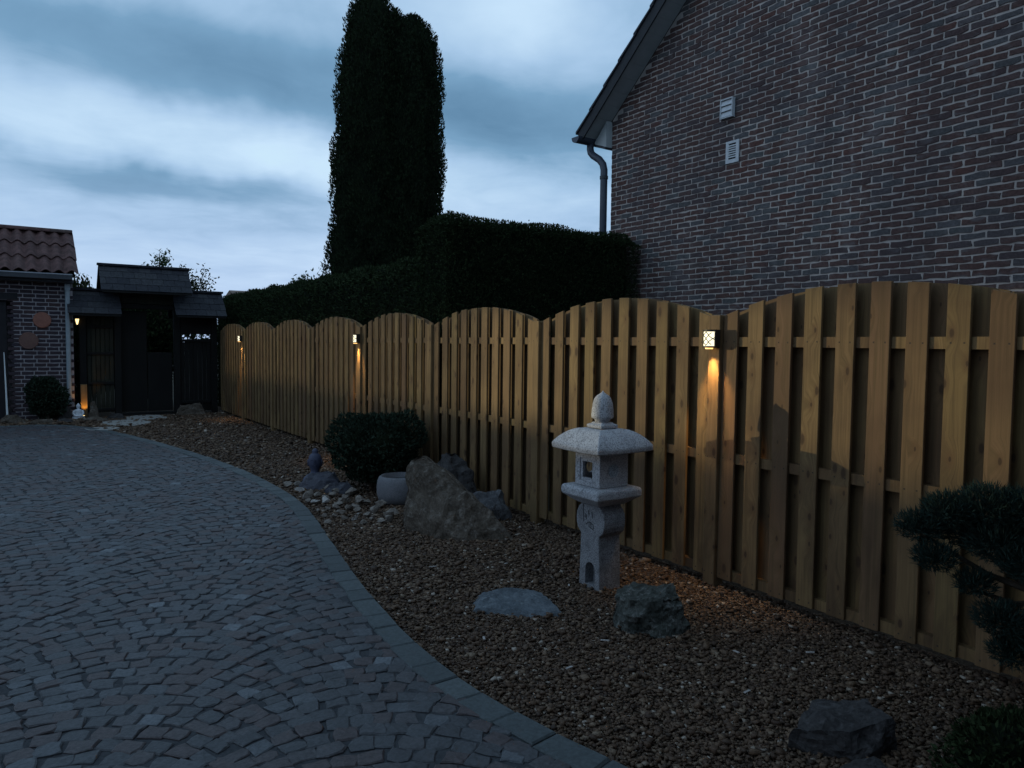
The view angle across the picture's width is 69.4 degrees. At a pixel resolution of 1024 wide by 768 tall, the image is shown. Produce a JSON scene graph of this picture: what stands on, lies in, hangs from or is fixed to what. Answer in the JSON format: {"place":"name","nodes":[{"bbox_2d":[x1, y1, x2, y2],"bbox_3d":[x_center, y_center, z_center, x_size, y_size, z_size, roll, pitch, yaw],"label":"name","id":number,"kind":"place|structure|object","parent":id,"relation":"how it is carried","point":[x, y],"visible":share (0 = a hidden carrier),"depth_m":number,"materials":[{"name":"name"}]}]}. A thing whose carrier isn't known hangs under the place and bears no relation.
{"place":"outdoors","nodes":[
{"label":"outdoors","id":0,"kind":"place"},
{"bbox_2d":[226,290,244,294],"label":"distant house","id":1,"kind":"structure","parent":0,"point":[230,292],"depth_m":41.56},
{"bbox_2d":[75,349,549,507],"bbox_3d":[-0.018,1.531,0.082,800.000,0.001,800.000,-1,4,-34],"label":"ground","id":2,"kind":"structure","parent":0,"point":[218,402],"depth_m":18.96,"materials":[{"name":"soil"}]},
{"bbox_2d":[0,224,78,419],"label":"brick garage","id":3,"kind":"structure","parent":2,"relation":"on","point":[38,267],"depth_m":13.75,"materials":[{"name":"brown brick"}]},
{"bbox_2d":[0,300,8,419],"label":"door","id":4,"kind":"structure","parent":3,"relation":"in","point":[3,324],"depth_m":13.51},
{"bbox_2d":[19,332,38,348],"bbox_3d":[-8.893,-0.798,13.615,0.310,0.310,0.034,-1,4,-34],"label":"wall disc","id":5,"kind":"object","parent":3,"relation":"attached to","point":[28,340],"depth_m":13.61,"materials":[{"name":"ceramic"}]},
{"bbox_2d":[33,312,50,327],"bbox_3d":[-8.710,-1.187,13.715,0.290,0.290,0.034,-1,4,-34],"label":"wall disc","id":6,"kind":"object","parent":3,"relation":"attached to","point":[41,319],"depth_m":13.71,"materials":[{"name":"ceramic"}]},
{"bbox_2d":[74,273,91,287],"bbox_3d":[-9.557,-1.121,16.377,0.536,3.365,0.430,3,4,33],"label":"sapling","id":7,"kind":"object","parent":2,"relation":"on","point":[77,279],"visible":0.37,"depth_m":16.36,"materials":[{"name":"green plant"}]},
{"bbox_2d":[72,274,114,407],"bbox_3d":[-9.631,-0.968,16.356,2.135,3.035,1.796,-1,4,-34],"label":"garden shrub","id":8,"kind":"object","parent":2,"relation":"on","point":[76,360],"visible":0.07,"depth_m":16.02,"materials":[{"name":"green plant"}]},
{"bbox_2d":[141,249,173,318],"bbox_3d":[-8.269,-1.330,17.310,0.775,3.714,0.729,1,3,4],"label":"garden tree","id":9,"kind":"object","parent":2,"relation":"on","point":[165,261],"visible":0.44,"depth_m":17.19,"materials":[{"name":"green plant"}]},
{"bbox_2d":[179,261,219,372],"bbox_3d":[-7.851,-1.260,18.340,1.189,3.475,1.244,-1,4,-34],"label":"garden tree","id":10,"kind":"object","parent":2,"relation":"on","point":[194,284],"visible":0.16,"depth_m":18.15,"materials":[{"name":"green plant"}]},
{"bbox_2d":[194,323,217,349],"bbox_3d":[-7.352,-0.599,18.159,0.977,2.188,0.958,-1,4,-34],"label":"garden tree","id":11,"kind":"object","parent":2,"relation":"on","point":[201,336],"visible":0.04,"depth_m":18.02,"materials":[{"name":"green plant"}]},
{"bbox_2d":[291,261,327,280],"bbox_3d":[-4.791,-1.187,17.552,1.245,3.487,1.027,1,3,3],"label":"garden tree","id":12,"kind":"object","parent":2,"relation":"on","point":[303,276],"visible":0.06,"depth_m":17.67,"materials":[{"name":"green plant"}]},
{"bbox_2d":[217,255,426,434],"bbox_3d":[-3.608,-0.559,13.303,1.192,2.688,11.244,-1,4,-34],"label":"hedge","id":13,"kind":"object","parent":2,"relation":"on","point":[364,295],"visible":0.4,"depth_m":11.26,"materials":[{"name":"green plant"}]},
{"bbox_2d":[321,0,447,274],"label":"conifer tree","id":14,"kind":"object","parent":2,"relation":"on","point":[388,164],"visible":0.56,"depth_m":12.64,"materials":[{"name":"green plant"}]},
{"bbox_2d":[411,210,641,470],"bbox_3d":[0.235,-0.439,8.878,2.938,2.979,0.886,-1,4,-34],"label":"tall hedge","id":15,"kind":"object","parent":2,"relation":"on","point":[539,271],"visible":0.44,"depth_m":8.37,"materials":[{"name":"green plant"}]},
{"bbox_2d":[0,425,627,767],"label":"driveway","id":16,"kind":"structure","parent":0,"point":[162,605],"depth_m":3.68,"materials":[{"name":"grey stone"}]},
{"bbox_2d":[0,0,652,338],"label":"sky","id":17,"kind":"structure","parent":0,"point":[199,131],"materials":[{"name":"blue"}]},
{"bbox_2d":[0,405,1023,767],"bbox_3d":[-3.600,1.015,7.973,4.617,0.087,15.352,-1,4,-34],"label":"gravel","id":18,"kind":"structure","parent":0,"point":[380,549],"depth_m":3.69,"materials":[{"name":"brown gravel"}]},
{"bbox_2d":[3,352,8,414],"bbox_3d":[-9.184,0.050,13.437,0.082,1.251,0.035,3,4,33],"label":"white pole","id":19,"kind":"object","parent":18,"relation":"on","point":[6,399],"visible":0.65,"depth_m":13.43,"materials":[{"name":"metal"}]},
{"bbox_2d":[1,414,25,423],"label":"edging stone","id":20,"kind":"object","parent":18,"relation":"on","point":[15,418],"visible":0.77,"depth_m":13.02,"materials":[{"name":"grey stone"}]},
{"bbox_2d":[29,419,53,423],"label":"edging stone","id":21,"kind":"object","parent":18,"relation":"on","point":[40,421],"visible":0.62,"depth_m":13.02,"materials":[{"name":"grey stone"}]},
{"bbox_2d":[22,375,71,418],"bbox_3d":[-8.505,0.263,13.547,0.634,0.903,0.812,3,4,33],"label":"evergreen bush","id":22,"kind":"object","parent":18,"relation":"on","point":[45,396],"visible":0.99,"depth_m":13.38,"materials":[{"name":"green plant"}]},
{"bbox_2d":[54,406,71,419],"bbox_3d":[-8.337,0.543,13.739,0.293,0.311,0.240,-1,4,-34],"label":"edging stone","id":23,"kind":"object","parent":18,"relation":"on","point":[68,414],"visible":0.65,"depth_m":13.67,"materials":[{"name":"grey stone"}]},
{"bbox_2d":[72,403,83,418],"bbox_3d":[-8.128,0.512,13.869,0.211,0.305,0.167,-1,4,-29],"label":"seated statue","id":24,"kind":"object","parent":18,"relation":"on","point":[78,412],"visible":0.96,"depth_m":13.84,"materials":[{"name":"grey stone"}]},
{"bbox_2d":[80,384,87,416],"bbox_3d":[-8.191,0.338,14.162,0.110,0.660,0.080,-1,4,-34],"label":"timber bollard","id":25,"kind":"object","parent":18,"relation":"on","point":[83,396],"visible":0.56,"depth_m":14.13,"materials":[{"name":"brown wood"}]},
{"bbox_2d":[88,401,98,416],"bbox_3d":[-7.944,0.504,14.060,0.184,0.375,0.181,-1,4,-34],"label":"standing stone","id":26,"kind":"object","parent":18,"relation":"on","point":[93,412],"visible":0.78,"depth_m":14.02,"materials":[{"name":"grey stone"}]},
{"bbox_2d":[82,416,108,421],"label":"edging stone","id":27,"kind":"object","parent":18,"relation":"on","point":[92,418],"visible":0.56,"depth_m":13.57,"materials":[{"name":"grey stone"}]},
{"bbox_2d":[84,427,119,430],"bbox_3d":[-6.825,0.762,12.332,0.524,0.051,0.513,-1,4,-34],"label":"flagstone","id":28,"kind":"object","parent":18,"relation":"on","point":[101,428],"visible":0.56,"depth_m":12.33,"materials":[{"name":"grey stone"}]},
{"bbox_2d":[107,413,124,418],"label":"edging stone","id":29,"kind":"object","parent":18,"relation":"on","point":[116,415],"visible":0.85,"depth_m":13.99,"materials":[{"name":"grey stone"}]},
{"bbox_2d":[102,420,150,426],"bbox_3d":[-6.924,0.709,13.298,0.780,0.054,1.005,-1,4,-34],"label":"flagstone","id":30,"kind":"object","parent":18,"relation":"on","point":[121,422],"visible":0.71,"depth_m":13.25,"materials":[{"name":"grey stone"}]},
{"bbox_2d":[126,415,166,419],"bbox_3d":[-7.079,0.655,14.290,0.700,0.054,0.898,-1,4,-34],"label":"flagstone","id":31,"kind":"object","parent":18,"relation":"on","point":[141,417],"visible":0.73,"depth_m":14.17,"materials":[{"name":"grey stone"}]},
{"bbox_2d":[67,262,226,415],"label":"garden gate","id":32,"kind":"structure","parent":18,"relation":"on","point":[113,293],"depth_m":14.89,"materials":[{"name":"brown wood"}]},
{"bbox_2d":[121,311,147,411],"bbox_3d":[-7.615,-0.456,14.916,0.470,2.020,0.040,-1,4,-34],"label":"door","id":33,"kind":"structure","parent":32,"relation":"in","point":[133,323],"depth_m":14.90,"materials":[{"name":"brown wood"}]},
{"bbox_2d":[147,352,172,410],"bbox_3d":[-7.227,-0.052,15.204,0.460,1.190,0.040,-1,4,-34],"label":"door","id":34,"kind":"structure","parent":32,"relation":"in","point":[160,382],"depth_m":15.18,"materials":[{"name":"brown wood"}]},
{"bbox_2d":[176,403,206,414],"bbox_3d":[-6.545,0.526,15.086,0.624,0.274,0.342,-1,4,-29],"label":"garden rock","id":35,"kind":"object","parent":18,"relation":"on","point":[194,408],"visible":0.77,"depth_m":15.00,"materials":[{"name":"grey stone"}]},
{"bbox_2d":[283,481,291,485],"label":"rubble stone","id":36,"kind":"object","parent":18,"relation":"on","point":[286,483],"visible":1,"depth_m":7.62,"materials":[{"name":"grey stone"}]},
{"bbox_2d":[295,487,303,491],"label":"rubble stone","id":37,"kind":"object","parent":18,"relation":"on","point":[299,489],"visible":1,"depth_m":7.35,"materials":[{"name":"grey stone"}]},
{"bbox_2d":[303,490,313,498],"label":"rubble stone","id":38,"kind":"object","parent":18,"relation":"on","point":[308,494],"visible":0.78,"depth_m":7.00,"materials":[{"name":"grey stone"}]},
{"bbox_2d":[303,448,322,479],"bbox_3d":[-2.046,0.868,7.692,0.270,0.402,0.238,0,3,-4],"label":"vase","id":39,"kind":"object","parent":18,"relation":"on","point":[314,461],"visible":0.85,"depth_m":7.65,"materials":[{"name":"ceramic"}]},
{"bbox_2d":[299,471,339,489],"bbox_3d":[-1.971,1.005,7.598,0.489,0.200,0.230,0,3,-6],"label":"slate slab","id":40,"kind":"object","parent":18,"relation":"on","point":[319,480],"depth_m":7.55,"materials":[{"name":"grey stone"}]},
{"bbox_2d":[322,496,329,502],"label":"rubble stone","id":41,"kind":"object","parent":18,"relation":"on","point":[325,499],"visible":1,"depth_m":6.87,"materials":[{"name":"white stone"}]},
{"bbox_2d":[332,503,339,508],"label":"rubble stone","id":42,"kind":"object","parent":18,"relation":"on","point":[335,506],"visible":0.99,"depth_m":6.63,"materials":[{"name":"grey stone"}]},
{"bbox_2d":[324,481,355,493],"bbox_3d":[-1.722,1.048,7.373,0.332,0.128,0.199,-1,3,-23],"label":"slate slab","id":43,"kind":"object","parent":18,"relation":"on","point":[343,487],"depth_m":7.37,"materials":[{"name":"grey stone"}]},
{"bbox_2d":[336,509,345,513],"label":"rubble stone","id":44,"kind":"object","parent":18,"relation":"on","point":[341,511],"visible":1,"depth_m":6.45,"materials":[{"name":"grey stone"}]},
{"bbox_2d":[345,505,352,509],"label":"rubble stone","id":45,"kind":"object","parent":18,"relation":"on","point":[349,507],"visible":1,"depth_m":6.61,"materials":[{"name":"grey stone"}]},
{"bbox_2d":[345,487,357,495],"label":"rubble stone","id":46,"kind":"object","parent":18,"relation":"on","point":[350,491],"visible":0.99,"depth_m":7.18,"materials":[{"name":"grey stone"}]},
{"bbox_2d":[351,513,358,520],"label":"rubble stone","id":47,"kind":"object","parent":18,"relation":"on","point":[355,517],"visible":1,"depth_m":6.24,"materials":[{"name":"grey stone"}]},
{"bbox_2d":[355,495,364,503],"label":"rubble stone","id":48,"kind":"object","parent":18,"relation":"on","point":[359,499],"visible":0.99,"depth_m":6.79,"materials":[{"name":"grey stone"}]},
{"bbox_2d":[363,512,371,517],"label":"rubble stone","id":49,"kind":"object","parent":18,"relation":"on","point":[367,514],"visible":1,"depth_m":6.34,"materials":[{"name":"grey stone"}]},
{"bbox_2d":[370,504,379,512],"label":"rubble stone","id":50,"kind":"object","parent":18,"relation":"on","point":[375,508],"visible":1,"depth_m":6.51,"materials":[{"name":"grey stone"}]},
{"bbox_2d":[322,408,428,489],"bbox_3d":[-1.351,0.684,7.530,1.091,0.886,1.138,-1,4,-34],"label":"evergreen bush","id":51,"kind":"object","parent":18,"relation":"on","point":[372,447],"visible":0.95,"depth_m":7.29,"materials":[{"name":"green plant"}]},
{"bbox_2d":[375,499,386,505],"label":"rubble stone","id":52,"kind":"object","parent":18,"relation":"on","point":[381,502],"visible":0.87,"depth_m":6.70,"materials":[{"name":"grey stone"}]},
{"bbox_2d":[383,508,393,515],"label":"rubble stone","id":53,"kind":"object","parent":18,"relation":"on","point":[390,511],"visible":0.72,"depth_m":6.35,"materials":[{"name":"grey stone"}]},
{"bbox_2d":[385,515,393,521],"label":"rubble stone","id":54,"kind":"object","parent":18,"relation":"on","point":[389,518],"visible":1,"depth_m":6.18,"materials":[{"name":"grey stone"}]},
{"bbox_2d":[377,472,407,504],"bbox_3d":[-1.066,0.989,6.997,0.424,0.258,0.424,-1,4,-34],"label":"stone basin","id":55,"kind":"object","parent":18,"relation":"on","point":[392,488],"visible":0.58,"depth_m":6.81,"materials":[{"name":"grey stone"}]},
{"bbox_2d":[437,452,476,492],"bbox_3d":[-0.516,0.926,6.801,0.330,0.569,0.571,-1,4,-34],"label":"garden rock","id":56,"kind":"object","parent":18,"relation":"on","point":[455,465],"visible":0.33,"depth_m":6.80,"materials":[{"name":"grey stone"}]},
{"bbox_2d":[403,456,512,542],"bbox_3d":[-0.464,0.930,5.867,1.084,0.656,0.500,4,4,44],"label":"garden rock","id":57,"kind":"object","parent":18,"relation":"on","point":[442,503],"visible":0.84,"depth_m":5.81,"materials":[{"name":"grey stone"}]},
{"bbox_2d":[473,489,512,520],"bbox_3d":[-0.253,1.061,6.410,0.404,0.272,0.408,-1,4,-34],"label":"garden rock","id":58,"kind":"object","parent":18,"relation":"on","point":[494,501],"visible":0.38,"depth_m":6.37,"materials":[{"name":"grey stone"}]},
{"bbox_2d":[473,587,564,618],"bbox_3d":[0.002,1.272,4.302,0.530,0.083,0.532,0,3,-12],"label":"stepping slab","id":59,"kind":"object","parent":18,"relation":"on","point":[517,601],"depth_m":4.21,"materials":[{"name":"grey stone"}]},
{"bbox_2d":[552,391,652,590],"bbox_3d":[0.556,0.678,4.618,0.448,1.275,0.448,-1,4,-34],"label":"stone lantern","id":60,"kind":"object","parent":18,"relation":"on","point":[602,490],"visible":0.98,"depth_m":4.53,"materials":[{"name":"stone"}]},
{"bbox_2d":[220,281,1023,681],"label":"timber fence","id":61,"kind":"object","parent":18,"relation":"on","point":[810,443],"visible":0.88,"depth_m":4.46,"materials":[{"name":"brown wood"}]},
{"bbox_2d":[237,335,241,341],"bbox_3d":[-5.136,-0.854,13.945,0.076,0.119,0.102,-1,4,-34],"label":"wall lamp","id":62,"kind":"object","parent":61,"relation":"attached to","point":[239,338],"visible":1,"depth_m":13.91,"materials":[{"name":"glass"}]},
{"bbox_2d":[352,334,359,343],"bbox_3d":[-1.956,-0.565,9.259,0.076,0.119,0.102,-1,4,-34],"label":"wall lamp","id":63,"kind":"object","parent":61,"relation":"attached to","point":[356,339],"visible":1,"depth_m":9.23,"materials":[{"name":"glass"}]},
{"bbox_2d":[702,330,720,348],"bbox_3d":[1.224,-0.276,4.573,0.076,0.119,0.102,-1,4,-34],"label":"wall lamp","id":64,"kind":"object","parent":61,"relation":"attached to","point":[711,339],"visible":1,"depth_m":4.54,"materials":[{"name":"glass"}]},
{"bbox_2d":[613,581,690,638],"bbox_3d":[0.744,1.226,3.984,0.382,0.280,0.391,-1,4,-34],"label":"garden rock","id":65,"kind":"object","parent":18,"relation":"on","point":[655,612],"visible":0.89,"depth_m":3.88,"materials":[{"name":"stone"}]},
{"bbox_2d":[787,699,896,760],"bbox_3d":[1.241,1.322,2.813,0.419,0.189,0.273,1,3,11],"label":"garden rock","id":66,"kind":"object","parent":18,"relation":"on","point":[856,729],"visible":0.88,"depth_m":2.75,"materials":[{"name":"grey stone"}]},
{"bbox_2d":[840,756,887,767],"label":"garden rock","id":67,"kind":"object","parent":18,"relation":"on","point":[872,762],"visible":1,"depth_m":2.61,"materials":[{"name":"grey stone"}]},
{"bbox_2d":[890,478,1023,673],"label":"pine shrub","id":68,"kind":"object","parent":18,"relation":"on","point":[995,525],"visible":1,"depth_m":2.78,"materials":[{"name":"green plant"}]},
{"bbox_2d":[927,701,1023,767],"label":"evergreen bush","id":69,"kind":"object","parent":18,"relation":"on","point":[993,737],"visible":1,"depth_m":2.52,"materials":[{"name":"green plant"}]},
{"bbox_2d":[572,0,1023,314],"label":"brick house","id":70,"kind":"structure","parent":0,"point":[765,150],"depth_m":7.33,"materials":[{"name":"brick"}]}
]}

